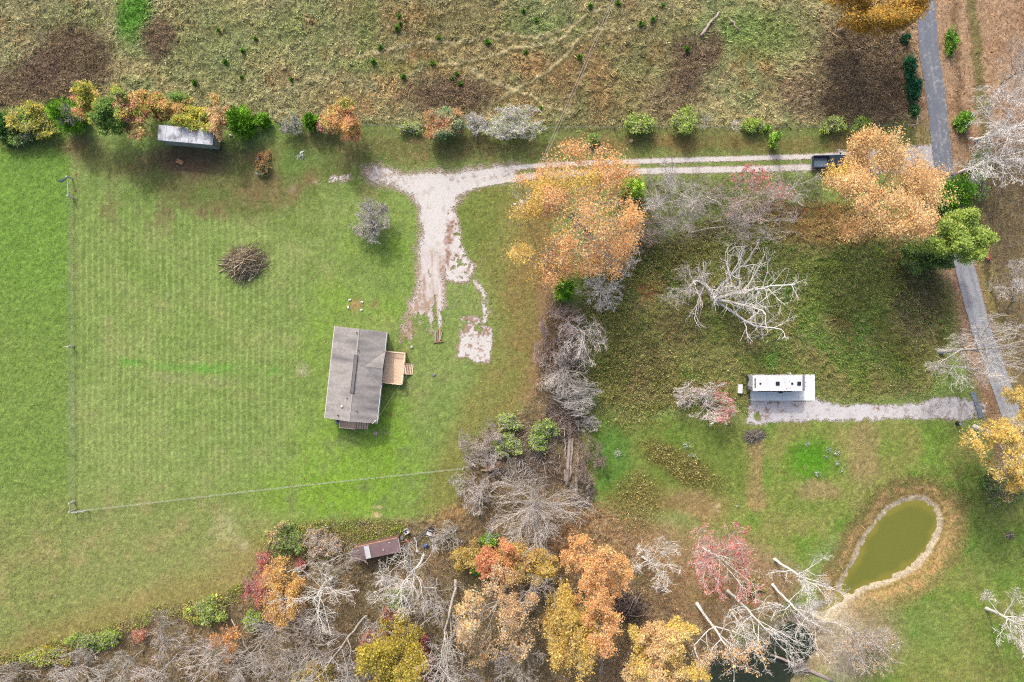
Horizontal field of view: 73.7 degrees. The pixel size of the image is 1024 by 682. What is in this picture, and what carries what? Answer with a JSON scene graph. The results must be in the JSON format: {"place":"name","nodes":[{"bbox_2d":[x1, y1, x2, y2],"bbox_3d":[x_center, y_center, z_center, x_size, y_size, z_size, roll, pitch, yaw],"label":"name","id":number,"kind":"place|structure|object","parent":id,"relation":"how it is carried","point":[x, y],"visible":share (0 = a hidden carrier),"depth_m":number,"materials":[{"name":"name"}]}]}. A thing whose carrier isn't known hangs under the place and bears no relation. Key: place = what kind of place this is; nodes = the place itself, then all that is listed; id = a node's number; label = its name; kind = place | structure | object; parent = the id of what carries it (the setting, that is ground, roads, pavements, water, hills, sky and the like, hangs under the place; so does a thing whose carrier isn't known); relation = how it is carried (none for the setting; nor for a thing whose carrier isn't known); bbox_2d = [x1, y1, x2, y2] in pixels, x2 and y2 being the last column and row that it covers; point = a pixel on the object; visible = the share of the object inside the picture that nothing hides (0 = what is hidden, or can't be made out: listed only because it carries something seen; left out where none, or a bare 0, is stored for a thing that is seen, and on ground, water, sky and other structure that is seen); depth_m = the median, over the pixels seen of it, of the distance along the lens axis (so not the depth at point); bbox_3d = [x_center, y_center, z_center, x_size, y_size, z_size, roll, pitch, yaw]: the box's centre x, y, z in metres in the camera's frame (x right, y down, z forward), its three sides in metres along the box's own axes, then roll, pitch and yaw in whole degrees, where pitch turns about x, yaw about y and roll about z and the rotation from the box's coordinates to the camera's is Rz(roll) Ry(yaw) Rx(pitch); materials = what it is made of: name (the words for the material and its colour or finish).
{"place":"outdoors","nodes":[
{"label":"outdoors","id":0,"kind":"place"},
{"bbox_2d":[0,0,1023,681],"bbox_3d":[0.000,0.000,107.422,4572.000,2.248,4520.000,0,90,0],"label":"ground","id":1,"kind":"structure","parent":0,"point":[222,358],"depth_m":106.67,"materials":[{"name":"green plant"}]},
{"bbox_2d":[2,100,58,139],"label":"leafy shrub","id":2,"kind":"object","parent":1,"relation":"on","point":[28,116],"visible":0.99,"depth_m":103.99,"materials":[{"name":"yellow plant"}]},
{"bbox_2d":[19,645,71,666],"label":"leafy shrub","id":3,"kind":"object","parent":1,"relation":"on","point":[45,651],"visible":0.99,"depth_m":105.43,"materials":[{"name":"green plant"}]},
{"bbox_2d":[44,94,88,136],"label":"cedar","id":4,"kind":"object","parent":1,"relation":"on","point":[53,109],"visible":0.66,"depth_m":102.92,"materials":[{"name":"green plant"}]},
{"bbox_2d":[43,646,107,681],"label":"bare tree","id":5,"kind":"object","parent":1,"relation":"on","point":[73,669],"visible":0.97,"depth_m":103.47,"materials":[{"name":"grey plant"}]},
{"bbox_2d":[65,77,115,124],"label":"autumn tree","id":6,"kind":"object","parent":1,"relation":"on","point":[85,98],"visible":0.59,"depth_m":99.67,"materials":[{"name":"yellow plant"}]},
{"bbox_2d":[64,628,125,653],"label":"leafy shrub","id":7,"kind":"object","parent":1,"relation":"on","point":[82,638],"visible":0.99,"depth_m":105.23,"materials":[{"name":"green plant"}]},
{"bbox_2d":[86,83,141,136],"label":"autumn tree","id":8,"kind":"object","parent":1,"relation":"on","point":[103,125],"visible":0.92,"depth_m":99.24,"materials":[{"name":"green plant"}]},
{"bbox_2d":[112,91,152,140],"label":"autumn tree","id":9,"kind":"object","parent":1,"relation":"on","point":[130,108],"visible":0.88,"depth_m":100.36,"materials":[{"name":"orange plant"}]},
{"bbox_2d":[147,90,193,119],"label":"autumn tree","id":10,"kind":"object","parent":1,"relation":"on","point":[179,101],"visible":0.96,"depth_m":102.65,"materials":[{"name":"orange plant"}]},
{"bbox_2d":[145,609,198,668],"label":"bare tree","id":11,"kind":"object","parent":1,"relation":"on","point":[160,638],"visible":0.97,"depth_m":101.11,"materials":[{"name":"grey plant"}]},
{"bbox_2d":[157,125,219,150],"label":"storage trailer","id":12,"kind":"object","parent":1,"relation":"on","point":[177,136],"visible":0.78,"depth_m":103.25,"materials":[{"name":"metal"}]},
{"bbox_2d":[171,104,218,132],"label":"autumn tree","id":13,"kind":"object","parent":1,"relation":"on","point":[194,118],"visible":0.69,"depth_m":102.34,"materials":[{"name":"yellow plant"}]},
{"bbox_2d":[0,517,407,672],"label":"vine cover","id":14,"kind":"object","parent":1,"relation":"on","point":[239,593],"visible":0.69,"depth_m":106.44,"materials":[{"name":"green plant"}]},
{"bbox_2d":[180,593,227,627],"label":"leafy shrub","id":15,"kind":"object","parent":1,"relation":"on","point":[207,610],"visible":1,"depth_m":105.05,"materials":[{"name":"green plant"}]},
{"bbox_2d":[174,635,248,681],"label":"bare tree","id":16,"kind":"object","parent":1,"relation":"on","point":[202,655],"visible":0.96,"depth_m":99.41,"materials":[{"name":"grey plant"}]},
{"bbox_2d":[204,92,230,141],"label":"autumn tree","id":17,"kind":"object","parent":1,"relation":"on","point":[217,119],"visible":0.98,"depth_m":101.20,"materials":[{"name":"orange plant"}]},
{"bbox_2d":[211,639,268,681],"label":"bare tree","id":18,"kind":"object","parent":1,"relation":"on","point":[237,675],"visible":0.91,"depth_m":98.49,"materials":[{"name":"grey plant"}]},
{"bbox_2d":[223,102,259,142],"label":"cedar","id":19,"kind":"object","parent":1,"relation":"on","point":[237,118],"visible":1,"depth_m":103.58,"materials":[{"name":"green plant"}]},
{"bbox_2d":[216,242,270,286],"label":"brush pile","id":20,"kind":"object","parent":1,"relation":"on","point":[241,257],"visible":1,"depth_m":105.95,"materials":[{"name":"brown plant"}]},
{"bbox_2d":[240,548,276,608],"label":"autumn tree","id":21,"kind":"object","parent":1,"relation":"on","point":[255,585],"visible":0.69,"depth_m":103.18,"materials":[{"name":"red plant"}]},
{"bbox_2d":[235,616,312,675],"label":"bare tree","id":22,"kind":"object","parent":1,"relation":"on","point":[268,632],"visible":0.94,"depth_m":97.89,"materials":[{"name":"grey plant"}]},
{"bbox_2d":[258,551,307,632],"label":"autumn tree","id":23,"kind":"object","parent":1,"relation":"on","point":[277,586],"visible":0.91,"depth_m":100.57,"materials":[{"name":"orange plant"}]},
{"bbox_2d":[261,520,305,560],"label":"leafy shrub","id":24,"kind":"object","parent":1,"relation":"on","point":[278,537],"visible":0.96,"depth_m":105.25,"materials":[{"name":"green plant"}]},
{"bbox_2d":[251,636,327,681],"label":"bare tree","id":25,"kind":"object","parent":1,"relation":"on","point":[288,658],"visible":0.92,"depth_m":96.80,"materials":[{"name":"grey plant"}]},
{"bbox_2d":[283,605,337,664],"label":"bare tree","id":26,"kind":"object","parent":1,"relation":"on","point":[299,619],"visible":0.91,"depth_m":98.79,"materials":[{"name":"grey plant"}]},
{"bbox_2d":[267,560,358,641],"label":"bare tree","id":27,"kind":"object","parent":1,"relation":"on","point":[319,592],"visible":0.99,"depth_m":99.03,"materials":[{"name":"grey plant"}]},
{"bbox_2d":[302,525,344,558],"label":"bare shrub","id":28,"kind":"object","parent":1,"relation":"on","point":[323,543],"visible":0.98,"depth_m":105.15,"materials":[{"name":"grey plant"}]},
{"bbox_2d":[284,615,367,681],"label":"bare tree","id":29,"kind":"object","parent":1,"relation":"on","point":[341,646],"visible":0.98,"depth_m":96.72,"materials":[{"name":"grey plant"}]},
{"bbox_2d":[317,96,362,142],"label":"autumn tree","id":30,"kind":"object","parent":1,"relation":"on","point":[330,119],"visible":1,"depth_m":100.84,"materials":[{"name":"orange plant"}]},
{"bbox_2d":[324,326,387,422],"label":"house","id":31,"kind":"structure","parent":1,"relation":"on","point":[355,380],"depth_m":103.00,"materials":[{"name":"grey metal"}]},
{"bbox_2d":[347,196,390,243],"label":"bare shrub","id":32,"kind":"object","parent":1,"relation":"on","point":[368,217],"visible":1,"depth_m":103.69,"materials":[{"name":"grey plant"}]},
{"bbox_2d":[1,301,747,681],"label":"underbrush","id":33,"kind":"object","parent":1,"relation":"on","point":[405,593],"visible":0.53,"depth_m":106.16,"materials":[{"name":"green plant"}]},
{"bbox_2d":[348,534,402,560],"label":"shed","id":34,"kind":"structure","parent":1,"relation":"on","point":[383,546],"depth_m":104.07,"materials":[{"name":"brown metal"}]},
{"bbox_2d":[352,628,431,681],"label":"oak tree","id":35,"kind":"object","parent":1,"relation":"on","point":[379,654],"visible":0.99,"depth_m":95.09,"materials":[{"name":"yellow plant"}]},
{"bbox_2d":[382,351,412,384],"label":"wooden deck","id":36,"kind":"structure","parent":1,"relation":"on","point":[395,365],"depth_m":105.82,"materials":[{"name":"brown wood"}]},
{"bbox_2d":[376,607,425,654],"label":"autumn tree","id":37,"kind":"object","parent":1,"relation":"on","point":[416,633],"visible":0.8,"depth_m":99.94,"materials":[{"name":"yellow plant"}]},
{"bbox_2d":[373,539,439,617],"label":"bare tree","id":38,"kind":"object","parent":1,"relation":"on","point":[411,572],"visible":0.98,"depth_m":96.48,"materials":[{"name":"grey plant"}]},
{"bbox_2d":[398,579,468,681],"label":"bare tree","id":39,"kind":"object","parent":1,"relation":"on","point":[445,652],"visible":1,"depth_m":95.04,"materials":[{"name":"grey plant"}]},
{"bbox_2d":[422,106,467,141],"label":"leafy shrub","id":40,"kind":"object","parent":1,"relation":"on","point":[447,122],"visible":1,"depth_m":103.34,"materials":[{"name":"orange plant"}]},
{"bbox_2d":[0,0,919,132],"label":"field grass","id":41,"kind":"structure","parent":1,"relation":"on","point":[342,41],"depth_m":106.55,"materials":[{"name":"plant"}]},
{"bbox_2d":[0,3,927,148],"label":"briar cover","id":42,"kind":"object","parent":1,"relation":"on","point":[447,97],"visible":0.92,"depth_m":106.39,"materials":[{"name":"brown plant"}]},
{"bbox_2d":[449,461,499,515],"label":"bare shrub","id":43,"kind":"object","parent":1,"relation":"on","point":[479,493],"visible":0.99,"depth_m":103.80,"materials":[{"name":"grey plant"}]},
{"bbox_2d":[0,196,958,681],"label":"meadow grass","id":44,"kind":"structure","parent":1,"relation":"on","point":[796,266],"depth_m":106.59,"materials":[{"name":"green plant"}]},
{"bbox_2d":[458,417,505,470],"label":"bare shrub","id":45,"kind":"object","parent":1,"relation":"on","point":[487,458],"visible":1,"depth_m":104.30,"materials":[{"name":"grey plant"}]},
{"bbox_2d":[472,536,520,582],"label":"autumn tree","id":46,"kind":"object","parent":1,"relation":"on","point":[487,558],"visible":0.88,"depth_m":98.93,"materials":[{"name":"orange plant"}]},
{"bbox_2d":[453,559,540,669],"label":"tree","id":47,"kind":"object","parent":1,"relation":"on","point":[508,613],"visible":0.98,"depth_m":96.29,"materials":[{"name":"brown plant"}]},
{"bbox_2d":[0,0,1023,681],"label":"fallen leaves","id":48,"kind":"object","parent":1,"relation":"on","point":[670,402],"visible":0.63,"depth_m":106.64,"materials":[{"name":"brown plant"}]},
{"bbox_2d":[480,100,549,142],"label":"bare shrub","id":49,"kind":"object","parent":1,"relation":"on","point":[509,115],"visible":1,"depth_m":103.58,"materials":[{"name":"grey plant"}]},
{"bbox_2d":[490,638,545,681],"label":"bare tree","id":50,"kind":"object","parent":1,"relation":"on","point":[498,665],"visible":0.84,"depth_m":98.34,"materials":[{"name":"grey plant"}]},
{"bbox_2d":[507,538,558,587],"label":"autumn tree","id":51,"kind":"object","parent":1,"relation":"on","point":[548,572],"visible":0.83,"depth_m":99.56,"materials":[{"name":"yellow plant"}]},
{"bbox_2d":[483,469,594,564],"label":"bare tree","id":52,"kind":"object","parent":1,"relation":"on","point":[533,507],"visible":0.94,"depth_m":101.37,"materials":[{"name":"grey plant"}]},
{"bbox_2d":[527,418,559,454],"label":"leafy shrub","id":53,"kind":"object","parent":1,"relation":"on","point":[537,440],"visible":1,"depth_m":104.79,"materials":[{"name":"green plant"}]},
{"bbox_2d":[521,450,575,490],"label":"bare shrub","id":54,"kind":"object","parent":1,"relation":"on","point":[555,469],"visible":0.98,"depth_m":106.15,"materials":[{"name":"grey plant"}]},
{"bbox_2d":[535,339,589,394],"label":"bare shrub","id":55,"kind":"object","parent":1,"relation":"on","point":[553,379],"visible":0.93,"depth_m":103.18,"materials":[{"name":"grey plant"}]},
{"bbox_2d":[540,396,585,443],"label":"bare shrub","id":56,"kind":"object","parent":1,"relation":"on","point":[564,420],"visible":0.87,"depth_m":105.95,"materials":[{"name":"grey plant"}]},
{"bbox_2d":[536,577,605,681],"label":"oak tree","id":57,"kind":"object","parent":1,"relation":"on","point":[564,610],"visible":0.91,"depth_m":94.00,"materials":[{"name":"yellow plant"}]},
{"bbox_2d":[502,133,652,288],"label":"oak tree","id":58,"kind":"object","parent":1,"relation":"on","point":[551,194],"visible":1,"depth_m":94.06,"materials":[{"name":"orange plant"}]},
{"bbox_2d":[551,373,603,416],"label":"bare shrub","id":59,"kind":"object","parent":1,"relation":"on","point":[576,392],"visible":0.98,"depth_m":103.81,"materials":[{"name":"grey plant"}]},
{"bbox_2d":[571,434,607,488],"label":"bare shrub","id":60,"kind":"object","parent":1,"relation":"on","point":[584,452],"visible":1,"depth_m":104.99,"materials":[{"name":"grey plant"}]},
{"bbox_2d":[559,528,635,617],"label":"oak tree","id":61,"kind":"object","parent":1,"relation":"on","point":[594,586],"visible":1,"depth_m":95.14,"materials":[{"name":"orange plant"}]},
{"bbox_2d":[572,590,624,658],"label":"oak tree","id":62,"kind":"object","parent":1,"relation":"on","point":[609,626],"visible":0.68,"depth_m":93.30,"materials":[{"name":"orange plant"}]},
{"bbox_2d":[552,234,729,537],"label":"thicket cover","id":63,"kind":"object","parent":1,"relation":"on","point":[643,397],"visible":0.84,"depth_m":106.39,"materials":[{"name":"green plant"}]},
{"bbox_2d":[632,536,682,593],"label":"bare tree","id":64,"kind":"object","parent":1,"relation":"on","point":[638,566],"visible":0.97,"depth_m":100.97,"materials":[{"name":"grey plant"}]},
{"bbox_2d":[620,614,712,681],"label":"autumn tree","id":65,"kind":"object","parent":1,"relation":"on","point":[673,633],"visible":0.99,"depth_m":96.64,"materials":[{"name":"yellow plant"}]},
{"bbox_2d":[640,156,703,222],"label":"bare tree","id":66,"kind":"object","parent":1,"relation":"on","point":[669,183],"visible":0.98,"depth_m":97.05,"materials":[{"name":"grey plant"}]},
{"bbox_2d":[643,192,709,238],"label":"bare tree","id":67,"kind":"object","parent":1,"relation":"on","point":[668,220],"visible":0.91,"depth_m":99.39,"materials":[{"name":"grey plant"}]},
{"bbox_2d":[669,103,698,137],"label":"leafy shrub","id":68,"kind":"object","parent":1,"relation":"on","point":[685,121],"visible":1,"depth_m":104.15,"materials":[{"name":"green plant"}]},
{"bbox_2d":[673,380,740,425],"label":"bare shrub","id":69,"kind":"object","parent":1,"relation":"on","point":[706,392],"visible":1,"depth_m":104.02,"materials":[{"name":"grey plant"}]},
{"bbox_2d":[515,191,916,681],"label":"orange leaves","id":70,"kind":"object","parent":1,"relation":"on","point":[658,556],"visible":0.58,"depth_m":106.63,"materials":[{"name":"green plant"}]},
{"bbox_2d":[686,520,766,605],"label":"maple tree","id":71,"kind":"object","parent":1,"relation":"on","point":[704,561],"visible":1,"depth_m":96.78,"materials":[{"name":"pink plant"}]},
{"bbox_2d":[689,602,770,680],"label":"bare tree","id":72,"kind":"object","parent":1,"relation":"on","point":[734,652],"visible":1,"depth_m":94.69,"materials":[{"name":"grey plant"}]},
{"bbox_2d":[681,239,808,343],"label":"bare tree","id":73,"kind":"object","parent":1,"relation":"on","point":[718,298],"visible":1,"depth_m":100.68,"materials":[{"name":"grey plant"}]},
{"bbox_2d":[692,200,801,245],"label":"bare tree","id":74,"kind":"object","parent":1,"relation":"on","point":[748,220],"visible":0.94,"depth_m":101.00,"materials":[{"name":"grey plant"}]},
{"bbox_2d":[718,162,795,222],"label":"bare tree","id":75,"kind":"object","parent":1,"relation":"on","point":[753,177],"visible":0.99,"depth_m":99.26,"materials":[{"name":"pink plant"}]},
{"bbox_2d":[576,195,958,420],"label":"bramble cover","id":76,"kind":"object","parent":1,"relation":"on","point":[803,321],"visible":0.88,"depth_m":106.44,"materials":[{"name":"green plant"}]},
{"bbox_2d":[726,589,814,676],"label":"bare tree","id":77,"kind":"object","parent":1,"relation":"on","point":[728,591],"visible":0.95,"depth_m":95.25,"materials":[{"name":"grey plant"}]},
{"bbox_2d":[534,134,1023,445],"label":"hedge brush","id":78,"kind":"object","parent":1,"relation":"on","point":[780,211],"visible":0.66,"depth_m":106.18,"materials":[{"name":"grey plant"}]},
{"bbox_2d":[750,374,814,400],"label":"concrete pad","id":79,"kind":"object","parent":1,"relation":"on","point":[808,394],"visible":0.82,"depth_m":106.57,"materials":[{"name":"grey paint"}]},
{"bbox_2d":[747,374,805,392],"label":"camper trailer","id":80,"kind":"object","parent":79,"relation":"on","point":[774,383],"visible":1,"depth_m":103.36,"materials":[{"name":"white plastic"}]},
{"bbox_2d":[766,552,849,625],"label":"bare tree","id":81,"kind":"object","parent":1,"relation":"on","point":[797,575],"visible":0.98,"depth_m":97.10,"materials":[{"name":"grey plant"}]},
{"bbox_2d":[771,577,852,662],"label":"bare tree","id":82,"kind":"object","parent":1,"relation":"on","point":[788,601],"visible":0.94,"depth_m":97.35,"materials":[{"name":"grey plant"}]},
{"bbox_2d":[688,467,977,681],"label":"bank grass","id":83,"kind":"structure","parent":1,"relation":"on","point":[903,485],"depth_m":106.83,"materials":[{"name":"brown plant"}]},
{"bbox_2d":[829,610,905,678],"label":"bare shrub","id":84,"kind":"object","parent":1,"relation":"on","point":[877,641],"visible":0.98,"depth_m":102.25,"materials":[{"name":"grey plant"}]},
{"bbox_2d":[820,0,933,40],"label":"oak tree","id":85,"kind":"object","parent":1,"relation":"on","point":[894,15],"visible":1,"depth_m":95.62,"materials":[{"name":"orange plant"}]},
{"bbox_2d":[818,123,964,246],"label":"oak tree","id":86,"kind":"object","parent":1,"relation":"on","point":[861,175],"visible":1,"depth_m":92.34,"materials":[{"name":"orange plant"}]},
{"bbox_2d":[898,232,957,269],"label":"leafy tree","id":87,"kind":"object","parent":1,"relation":"on","point":[925,253],"visible":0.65,"depth_m":102.41,"materials":[{"name":"green plant"}]},
{"bbox_2d":[934,170,980,216],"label":"cedar","id":88,"kind":"object","parent":1,"relation":"on","point":[962,185],"visible":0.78,"depth_m":102.70,"materials":[{"name":"green plant"}]},
{"bbox_2d":[929,205,1000,265],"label":"leafy tree","id":89,"kind":"object","parent":1,"relation":"on","point":[966,238],"visible":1,"depth_m":96.24,"materials":[{"name":"green plant"}]},
{"bbox_2d":[927,312,1023,385],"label":"bare tree","id":90,"kind":"object","parent":1,"relation":"on","point":[959,350],"visible":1,"depth_m":96.76,"materials":[{"name":"grey plant"}]},
{"bbox_2d":[964,149,993,203],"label":"leafy shrub","id":91,"kind":"object","parent":1,"relation":"on","point":[982,193],"visible":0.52,"depth_m":105.31,"materials":[{"name":"green plant"}]},
{"bbox_2d":[949,118,1023,186],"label":"bare tree","id":92,"kind":"object","parent":1,"relation":"on","point":[982,162],"visible":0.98,"depth_m":98.87,"materials":[{"name":"grey plant"}]},
{"bbox_2d":[958,384,1023,494],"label":"autumn tree","id":93,"kind":"object","parent":1,"relation":"on","point":[1007,433],"visible":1,"depth_m":97.01,"materials":[{"name":"yellow plant"}]},
{"bbox_2d":[966,76,1023,167],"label":"bare tree","id":94,"kind":"object","parent":1,"relation":"on","point":[1002,131],"visible":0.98,"depth_m":98.20,"materials":[{"name":"grey plant"}]},
{"bbox_2d":[977,469,1023,509],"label":"leafy shrub","id":95,"kind":"object","parent":1,"relation":"on","point":[991,482],"visible":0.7,"depth_m":105.29,"materials":[{"name":"green plant"}]},
{"bbox_2d":[981,588,1023,656],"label":"bare tree","id":96,"kind":"object","parent":1,"relation":"on","point":[1020,643],"visible":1,"depth_m":99.00,"materials":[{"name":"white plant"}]},
{"bbox_2d":[315,143,933,363],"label":"gravel driveway","id":97,"kind":"structure","parent":0,"point":[434,194],"depth_m":106.64,"materials":[{"name":"grey gravel"}]},
{"bbox_2d":[708,621,815,681],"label":"dark pond water","id":98,"kind":"structure","parent":0,"point":[777,668],"depth_m":107.83,"materials":[{"name":"black liquid"}]},
{"bbox_2d":[746,396,986,425],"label":"gravel path","id":99,"kind":"structure","parent":0,"point":[951,408],"depth_m":106.64,"materials":[{"name":"grey gravel"}]},
{"bbox_2d":[841,499,936,593],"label":"pond water","id":100,"kind":"structure","parent":0,"point":[898,538],"depth_m":107.79,"materials":[{"name":"green liquid"}]},
{"bbox_2d":[917,0,1023,459],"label":"road","id":101,"kind":"structure","parent":0,"point":[970,289],"depth_m":106.61,"materials":[{"name":"grey asphalt"}]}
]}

